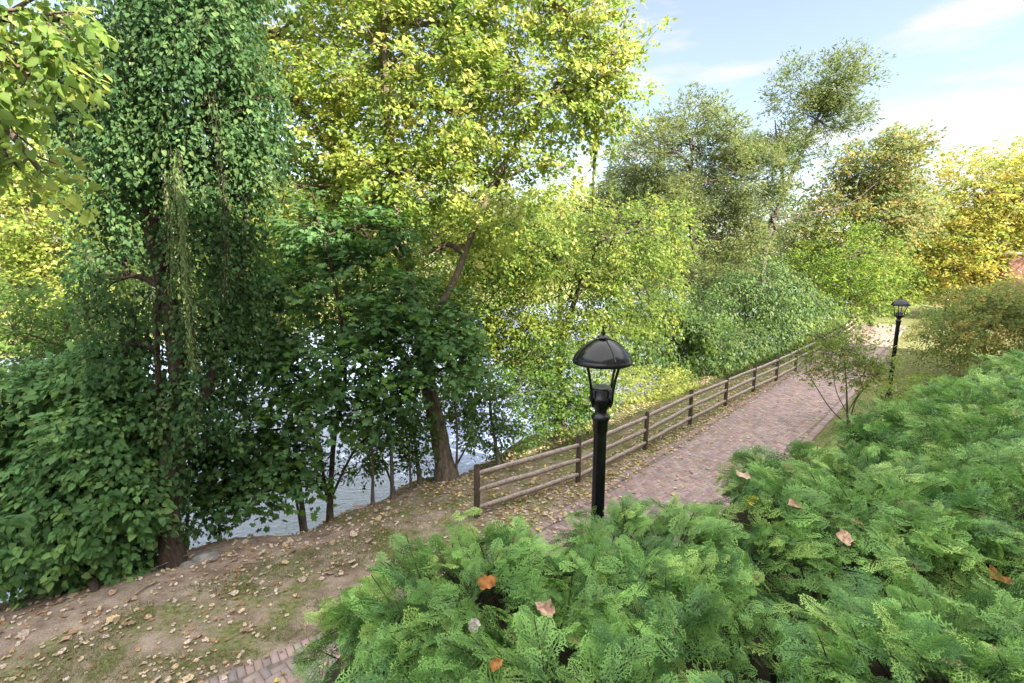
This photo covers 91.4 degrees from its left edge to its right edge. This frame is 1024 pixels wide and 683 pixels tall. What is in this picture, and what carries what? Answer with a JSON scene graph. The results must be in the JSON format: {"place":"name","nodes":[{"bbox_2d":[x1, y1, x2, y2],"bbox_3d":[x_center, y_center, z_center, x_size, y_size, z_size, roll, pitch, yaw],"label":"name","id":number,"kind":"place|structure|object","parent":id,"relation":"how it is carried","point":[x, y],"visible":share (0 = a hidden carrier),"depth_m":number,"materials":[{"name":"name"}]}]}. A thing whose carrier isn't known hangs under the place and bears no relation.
{"place":"outdoors","nodes":[
{"label":"outdoors","id":0,"kind":"place"},
{"bbox_2d":[0,289,853,602],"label":"river water","id":1,"kind":"structure","parent":0,"point":[348,497],"depth_m":16.80,"materials":[{"name":"blue liquid"}]},
{"bbox_2d":[0,257,1022,682],"bbox_3d":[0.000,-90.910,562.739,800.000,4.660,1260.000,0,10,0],"label":"ground","id":2,"kind":"structure","parent":0,"point":[144,639],"depth_m":7.98,"materials":[{"name":"brown soil"}]},
{"bbox_2d":[0,87,103,312],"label":"riverside tree","id":3,"kind":"object","parent":2,"relation":"on","point":[41,224],"visible":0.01,"depth_m":40.55,"materials":[{"name":"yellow plant"}]},
{"bbox_2d":[0,0,118,225],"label":"catalpa tree","id":4,"kind":"object","parent":2,"relation":"on","point":[29,44],"visible":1,"depth_m":5.56,"materials":[{"name":"green plant"}]},
{"bbox_2d":[0,87,151,393],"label":"background tree","id":5,"kind":"object","parent":2,"relation":"on","point":[29,259],"visible":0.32,"depth_m":16.10,"materials":[{"name":"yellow plant"}]},
{"bbox_2d":[0,238,160,407],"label":"background tree","id":6,"kind":"object","parent":2,"relation":"on","point":[13,332],"visible":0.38,"depth_m":12.66,"materials":[{"name":"green plant"}]},
{"bbox_2d":[0,341,203,609],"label":"vine mound","id":7,"kind":"object","parent":2,"relation":"on","point":[77,473],"visible":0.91,"depth_m":7.94,"materials":[{"name":"green plant"}]},
{"bbox_2d":[0,514,37,528],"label":"fern","id":8,"kind":"object","parent":7,"relation":"on","point":[20,519],"visible":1,"depth_m":7.00,"materials":[{"name":"green plant"}]},
{"bbox_2d":[127,582,154,601],"bbox_3d":[-5.669,3.826,7.634,0.068,0.024,0.451,2,10,12],"label":"stick","id":9,"kind":"object","parent":2,"relation":"on","point":[141,590],"visible":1,"depth_m":7.68,"materials":[{"name":"brown wood"}]},
{"bbox_2d":[42,90,252,300],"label":"riverside tree","id":10,"kind":"object","parent":2,"relation":"on","point":[174,218],"visible":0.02,"depth_m":43.90,"materials":[{"name":"green plant"}]},
{"bbox_2d":[12,0,310,569],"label":"vine covered tree","id":11,"kind":"object","parent":2,"relation":"on","point":[167,39],"visible":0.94,"depth_m":8.12,"materials":[{"name":"green plant"}]},
{"bbox_2d":[0,0,329,365],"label":"background tree","id":12,"kind":"object","parent":2,"relation":"on","point":[26,87],"depth_m":18.36,"materials":[{"name":"green plant"}]},
{"bbox_2d":[150,545,224,570],"bbox_3d":[-5.529,3.665,8.549,1.092,0.025,0.100,-8,13,-40],"label":"stick","id":13,"kind":"object","parent":2,"relation":"on","point":[188,555],"visible":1,"depth_m":8.61,"materials":[{"name":"brown wood"}]},
{"bbox_2d":[180,560,195,566],"bbox_3d":[-5.497,3.794,8.495,0.293,0.089,0.214,0,10,0],"label":"rock","id":14,"kind":"object","parent":2,"relation":"on","point":[185,563],"visible":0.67,"depth_m":8.46,"materials":[{"name":"stone"}]},
{"bbox_2d":[181,419,229,550],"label":"shrub","id":15,"kind":"object","parent":2,"relation":"on","point":[210,457],"visible":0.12,"depth_m":9.48,"materials":[{"name":"green plant"}]},
{"bbox_2d":[190,550,221,562],"bbox_3d":[-5.301,3.765,8.689,0.540,0.181,0.399,0,10,0],"label":"rock","id":16,"kind":"object","parent":2,"relation":"on","point":[204,555],"visible":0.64,"depth_m":8.65,"materials":[{"name":"stone"}]},
{"bbox_2d":[181,410,295,545],"bbox_3d":[-5.707,2.980,10.355,2.564,3.204,1.624,-5,11,-29],"label":"shrub","id":17,"kind":"object","parent":2,"relation":"on","point":[206,518],"visible":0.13,"depth_m":9.88,"materials":[{"name":"green plant"}]},
{"bbox_2d":[175,127,331,296],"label":"riverside tree","id":18,"kind":"object","parent":2,"relation":"on","point":[261,207],"depth_m":49.40,"materials":[{"name":"green plant"}]},
{"bbox_2d":[195,429,330,531],"bbox_3d":[-5.049,3.109,10.449,2.626,2.802,1.923,0,10,0],"label":"shrub","id":19,"kind":"object","parent":2,"relation":"on","point":[279,464],"visible":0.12,"depth_m":10.16,"materials":[{"name":"green plant"}]},
{"bbox_2d":[149,168,402,532],"bbox_3d":[-5.824,-0.651,14.104,7.364,8.616,5.670,7,12,33],"label":"leaning bank tree","id":20,"kind":"object","parent":2,"relation":"on","point":[303,523],"visible":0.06,"depth_m":13.79,"materials":[{"name":"green plant"}]},
{"bbox_2d":[267,151,394,303],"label":"riverside tree","id":21,"kind":"object","parent":2,"relation":"on","point":[355,238],"visible":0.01,"depth_m":55.99,"materials":[{"name":"green plant"}]},
{"bbox_2d":[181,186,512,547],"bbox_3d":[-3.538,0.436,10.405,7.199,7.128,3.307,-1,10,-6],"label":"maple sapling","id":22,"kind":"object","parent":2,"relation":"on","point":[321,397],"visible":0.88,"depth_m":9.96,"materials":[{"name":"green plant"}]},
{"bbox_2d":[319,319,418,505],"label":"sapling","id":23,"kind":"object","parent":2,"relation":"on","point":[373,457],"visible":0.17,"depth_m":10.78,"materials":[{"name":"green plant"}]},
{"bbox_2d":[317,404,442,493],"bbox_3d":[-2.999,2.652,11.522,3.184,2.340,1.560,-5,11,-28],"label":"shrub","id":24,"kind":"object","parent":2,"relation":"on","point":[378,463],"visible":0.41,"depth_m":11.39,"materials":[{"name":"green plant"}]},
{"bbox_2d":[0,372,774,682],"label":"grass patches","id":25,"kind":"object","parent":2,"relation":"on","point":[200,587],"depth_m":7.44,"materials":[{"name":"green plant"}]},
{"bbox_2d":[356,319,427,499],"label":"sapling","id":26,"kind":"object","parent":2,"relation":"on","point":[392,488],"visible":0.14,"depth_m":11.01,"materials":[{"name":"green plant"}]},
{"bbox_2d":[345,331,445,490],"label":"sapling","id":27,"kind":"object","parent":2,"relation":"on","point":[413,429],"visible":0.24,"depth_m":11.29,"materials":[{"name":"green plant"}]},
{"bbox_2d":[346,165,450,286],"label":"riverside tree","id":28,"kind":"object","parent":2,"relation":"on","point":[410,219],"visible":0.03,"depth_m":66.78,"materials":[{"name":"green plant"}]},
{"bbox_2d":[296,167,508,484],"bbox_3d":[-3.190,-1.171,15.067,6.929,8.280,5.356,8,12,37],"label":"leaning bank tree","id":29,"kind":"object","parent":2,"relation":"on","point":[429,294],"visible":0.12,"depth_m":14.86,"materials":[{"name":"green plant"}]},
{"bbox_2d":[207,0,677,481],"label":"broadleaf tree","id":30,"kind":"object","parent":2,"relation":"on","point":[344,163],"visible":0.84,"depth_m":11.57,"materials":[{"name":"green plant"}]},
{"bbox_2d":[588,101,600,218],"bbox_3d":[2.177,-4.900,13.240,0.324,3.197,0.788,0,10,0],"label":"hanging vine strand","id":31,"kind":"object","parent":30,"relation":"hanging from","point":[594,164],"visible":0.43,"depth_m":13.47,"materials":[{"name":"green plant"}]},
{"bbox_2d":[408,294,496,470],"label":"sapling","id":32,"kind":"object","parent":2,"relation":"on","point":[469,429],"visible":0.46,"depth_m":11.63,"materials":[{"name":"green plant"}]},
{"bbox_2d":[290,507,620,682],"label":"evergreen shrub","id":33,"kind":"object","parent":2,"relation":"on","point":[418,617],"visible":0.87,"depth_m":3.11,"materials":[{"name":"green plant"}]},
{"bbox_2d":[468,618,480,632],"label":"fallen leaf","id":34,"kind":"object","parent":33,"relation":"on","point":[473,621],"visible":0.82,"depth_m":2.79,"materials":[{"name":"grey plant"}]},
{"bbox_2d":[478,574,496,589],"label":"fallen leaf","id":35,"kind":"object","parent":33,"relation":"on","point":[485,581],"visible":0.94,"depth_m":3.17,"materials":[{"name":"orange plant"}]},
{"bbox_2d":[535,599,554,616],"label":"fallen leaf","id":36,"kind":"object","parent":33,"relation":"on","point":[544,608],"visible":0.91,"depth_m":2.92,"materials":[{"name":"beige plant"}]},
{"bbox_2d":[403,138,517,287],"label":"riverside tree","id":37,"kind":"object","parent":2,"relation":"on","point":[469,188],"visible":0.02,"depth_m":67.04,"materials":[{"name":"green plant"}]},
{"bbox_2d":[424,376,500,463],"bbox_3d":[-1.311,2.252,12.579,1.614,2.840,2.017,-9,13,-43],"label":"shrub","id":38,"kind":"object","parent":2,"relation":"on","point":[467,444],"visible":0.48,"depth_m":12.36,"materials":[{"name":"green plant"}]},
{"bbox_2d":[446,183,531,292],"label":"riverside tree","id":39,"kind":"object","parent":2,"relation":"on","point":[515,194],"visible":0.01,"depth_m":74.94,"materials":[{"name":"green plant"}]},
{"bbox_2d":[0,322,1001,682],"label":"leaf litter","id":40,"kind":"object","parent":2,"relation":"on","point":[22,634],"visible":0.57,"depth_m":9.43,"materials":[{"name":"brown plant"}]},
{"bbox_2d":[434,190,576,464],"bbox_3d":[-0.445,-0.852,15.222,4.818,7.520,5.489,8,13,38],"label":"leaning bank tree","id":41,"kind":"object","parent":2,"relation":"on","point":[488,308],"visible":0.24,"depth_m":14.70,"materials":[{"name":"green plant"}]},
{"bbox_2d":[446,361,571,467],"bbox_3d":[-0.083,1.948,13.114,3.375,2.855,2.275,0,10,0],"label":"shrub","id":42,"kind":"object","parent":2,"relation":"on","point":[496,404],"visible":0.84,"depth_m":12.79,"materials":[{"name":"green plant"}]},
{"bbox_2d":[353,602,733,682],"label":"evergreen shrub","id":43,"kind":"object","parent":2,"relation":"on","point":[605,657],"visible":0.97,"depth_m":2.59,"materials":[{"name":"green plant"}]},
{"bbox_2d":[489,657,502,671],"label":"fallen leaf","id":44,"kind":"object","parent":43,"relation":"on","point":[495,664],"visible":1,"depth_m":2.51,"materials":[{"name":"orange plant"}]},
{"bbox_2d":[509,179,586,286],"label":"riverside tree","id":45,"kind":"object","parent":2,"relation":"on","point":[551,211],"visible":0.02,"depth_m":81.98,"materials":[{"name":"green plant"}]},
{"bbox_2d":[500,178,612,318],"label":"distant tree","id":46,"kind":"object","parent":2,"relation":"on","point":[559,195],"visible":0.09,"depth_m":52.13,"materials":[{"name":"green plant"}]},
{"bbox_2d":[500,325,625,444],"bbox_3d":[1.305,1.294,13.999,3.425,3.450,2.586,5,11,25],"label":"shrub","id":47,"kind":"object","parent":2,"relation":"on","point":[581,410],"visible":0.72,"depth_m":13.64,"materials":[{"name":"green plant"}]},
{"bbox_2d":[463,182,704,431],"bbox_3d":[2.523,-0.997,15.517,8.393,8.093,4.443,-5,11,-25],"label":"vine draped tree","id":48,"kind":"object","parent":2,"relation":"on","point":[651,257],"visible":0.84,"depth_m":14.79,"materials":[{"name":"green plant"}]},
{"bbox_2d":[552,178,618,284],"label":"riverside tree","id":49,"kind":"object","parent":2,"relation":"on","point":[583,218],"visible":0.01,"depth_m":87.65,"materials":[{"name":"green plant"}]},
{"bbox_2d":[572,327,632,543],"bbox_3d":[0.822,2.067,4.874,0.544,4.465,0.544,0,10,0],"label":"street lamp","id":50,"kind":"object","parent":2,"relation":"on","point":[604,351],"visible":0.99,"depth_m":4.52,"materials":[{"name":"black metal"}]},
{"bbox_2d":[578,191,637,279],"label":"riverside tree","id":51,"kind":"object","parent":2,"relation":"on","point":[597,227],"depth_m":95.50,"materials":[{"name":"green plant"}]},
{"bbox_2d":[568,161,688,321],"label":"distant tree","id":52,"kind":"object","parent":2,"relation":"on","point":[603,196],"visible":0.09,"depth_m":45.68,"materials":[{"name":"green plant"}]},
{"bbox_2d":[570,362,705,411],"bbox_3d":[4.789,1.522,18.699,6.436,2.370,2.917,-7,12,-34],"label":"shrub","id":53,"kind":"object","parent":2,"relation":"on","point":[629,397],"visible":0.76,"depth_m":18.33,"materials":[{"name":"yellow plant"}]},
{"bbox_2d":[515,492,790,682],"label":"evergreen shrub","id":54,"kind":"object","parent":2,"relation":"on","point":[705,600],"visible":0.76,"depth_m":3.40,"materials":[{"name":"green plant"}]},
{"bbox_2d":[474,316,856,518],"bbox_3d":[11.344,1.015,21.403,0.767,1.308,33.804,10,14,44],"label":"split rail fence","id":55,"kind":"object","parent":2,"relation":"on","point":[577,475],"visible":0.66,"depth_m":12.49,"materials":[{"name":"brown wood"}]},
{"bbox_2d":[595,81,797,366],"bbox_3d":[11.039,-5.737,30.257,13.311,18.833,7.460,-4,11,-23],"label":"willow tree","id":56,"kind":"object","parent":2,"relation":"on","point":[735,197],"visible":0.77,"depth_m":28.91,"materials":[{"name":"green plant"}]},
{"bbox_2d":[624,219,773,319],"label":"distant tree","id":57,"kind":"object","parent":2,"relation":"on","point":[700,247],"visible":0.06,"depth_m":52.81,"materials":[{"name":"green plant"}]},
{"bbox_2d":[609,288,791,392],"bbox_3d":[8.593,-0.110,22.344,10.996,4.908,4.410,-7,12,-36],"label":"dark shrub","id":58,"kind":"object","parent":2,"relation":"on","point":[702,345],"visible":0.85,"depth_m":21.20,"materials":[{"name":"green plant"}]},
{"bbox_2d":[684,252,849,359],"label":"weeping tree","id":59,"kind":"object","parent":2,"relation":"on","point":[773,315],"visible":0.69,"depth_m":26.25,"materials":[{"name":"green plant"}]},
{"bbox_2d":[705,221,862,315],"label":"distant tree","id":60,"kind":"object","parent":2,"relation":"on","point":[785,265],"visible":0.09,"depth_m":49.91,"materials":[{"name":"green plant"}]},
{"bbox_2d":[708,36,898,312],"bbox_3d":[18.364,-8.577,32.697,11.377,20.565,6.385,-1,10,-8],"label":"leaning tree","id":61,"kind":"object","parent":2,"relation":"on","point":[831,100],"visible":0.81,"depth_m":31.21,"materials":[{"name":"green plant"}]},
{"bbox_2d":[778,314,907,426],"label":"ornamental sapling","id":62,"kind":"object","parent":2,"relation":"on","point":[833,343],"visible":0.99,"depth_m":14.35,"materials":[{"name":"green plant"}]},
{"bbox_2d":[757,211,937,336],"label":"round tree","id":63,"kind":"object","parent":2,"relation":"on","point":[852,283],"visible":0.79,"depth_m":31.94,"materials":[{"name":"green plant"}]},
{"bbox_2d":[687,438,1023,682],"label":"evergreen shrub","id":64,"kind":"object","parent":2,"relation":"on","point":[881,515],"visible":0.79,"depth_m":4.21,"materials":[{"name":"green plant"}]},
{"bbox_2d":[736,470,749,478],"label":"fallen leaf","id":65,"kind":"object","parent":64,"relation":"on","point":[746,475],"visible":1,"depth_m":4.92,"materials":[{"name":"beige plant"}]},
{"bbox_2d":[787,494,803,508],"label":"fallen leaf","id":66,"kind":"object","parent":64,"relation":"on","point":[791,502],"visible":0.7,"depth_m":4.22,"materials":[{"name":"beige plant"}]},
{"bbox_2d":[836,529,853,545],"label":"fallen leaf","id":67,"kind":"object","parent":64,"relation":"on","point":[843,536],"visible":1,"depth_m":3.90,"materials":[{"name":"beige plant"}]},
{"bbox_2d":[761,119,962,326],"bbox_3d":[23.974,-7.929,35.241,13.567,14.446,7.892,0,10,0],"label":"autumn tree","id":68,"kind":"object","parent":2,"relation":"on","point":[880,197],"visible":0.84,"depth_m":33.85,"materials":[{"name":"green plant"}]},
{"bbox_2d":[790,236,936,315],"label":"distant tree","id":69,"kind":"object","parent":2,"relation":"on","point":[865,255],"visible":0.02,"depth_m":58.06,"materials":[{"name":"green plant"}]},
{"bbox_2d":[737,567,1023,682],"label":"evergreen shrub","id":70,"kind":"object","parent":2,"relation":"on","point":[930,653],"visible":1,"depth_m":2.71,"materials":[{"name":"green plant"}]},
{"bbox_2d":[885,296,910,400],"bbox_3d":[13.041,0.320,17.048,0.544,3.756,0.544,0,10,0],"label":"street lamp","id":71,"kind":"object","parent":2,"relation":"on","point":[901,301],"visible":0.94,"depth_m":16.87,"materials":[{"name":"black metal"}]},
{"bbox_2d":[838,215,960,294],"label":"distant tree","id":72,"kind":"object","parent":2,"relation":"on","point":[894,245],"visible":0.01,"depth_m":64.05,"materials":[{"name":"green plant"}]},
{"bbox_2d":[869,371,951,405],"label":"shrub","id":73,"kind":"object","parent":2,"relation":"on","point":[899,395],"visible":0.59,"depth_m":15.21,"materials":[{"name":"green plant"}]},
{"bbox_2d":[856,268,979,305],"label":"distant tree","id":74,"kind":"object","parent":2,"relation":"on","point":[916,302],"visible":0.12,"depth_m":54.48,"materials":[{"name":"green plant"}]},
{"bbox_2d":[812,392,1023,492],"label":"evergreen shrub","id":75,"kind":"object","parent":2,"relation":"on","point":[892,428],"visible":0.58,"depth_m":7.17,"materials":[{"name":"green plant"}]},
{"bbox_2d":[855,135,1023,305],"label":"golden tree","id":76,"kind":"object","parent":2,"relation":"on","point":[996,200],"visible":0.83,"depth_m":39.43,"materials":[{"name":"yellow plant"}]},
{"bbox_2d":[900,275,1023,374],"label":"spreading shrub","id":77,"kind":"object","parent":2,"relation":"on","point":[972,312],"visible":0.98,"depth_m":19.84,"materials":[{"name":"green plant"}]},
{"bbox_2d":[904,363,1023,443],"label":"evergreen shrub","id":78,"kind":"object","parent":2,"relation":"on","point":[966,394],"visible":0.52,"depth_m":9.96,"materials":[{"name":"green plant"}]},
{"bbox_2d":[917,438,1023,632],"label":"evergreen shrub","id":79,"kind":"object","parent":2,"relation":"on","point":[989,470],"visible":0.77,"depth_m":4.58,"materials":[{"name":"green plant"}]},
{"bbox_2d":[988,564,1013,584],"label":"fallen leaf","id":80,"kind":"object","parent":79,"relation":"on","point":[1004,579],"visible":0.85,"depth_m":3.68,"materials":[{"name":"brown plant"}]},
{"bbox_2d":[964,348,1023,397],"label":"evergreen shrub","id":81,"kind":"object","parent":2,"relation":"on","point":[1013,364],"visible":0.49,"depth_m":13.03,"materials":[{"name":"green plant"}]},
{"bbox_2d":[981,252,1023,320],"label":"brick house","id":82,"kind":"structure","parent":2,"relation":"on","point":[1017,264],"depth_m":38.76,"materials":[{"name":"red brick"}]},
{"bbox_2d":[1014,410,1023,427],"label":"evergreen shrub","id":83,"kind":"object","parent":2,"relation":"on","point":[1020,418],"visible":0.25,"depth_m":8.14,"materials":[{"name":"green plant"}]},
{"bbox_2d":[0,0,1023,258],"label":"sky","id":84,"kind":"structure","parent":0,"point":[959,64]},
{"bbox_2d":[202,323,904,682],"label":"path","id":85,"kind":"structure","parent":0,"point":[702,455],"depth_m":13.17,"materials":[{"name":"brick"}]},
{"bbox_2d":[813,309,1022,458],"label":"lawn grass","id":86,"kind":"structure","parent":0,"point":[921,362],"depth_m":21.91,"materials":[{"name":"green plant"}]}
]}

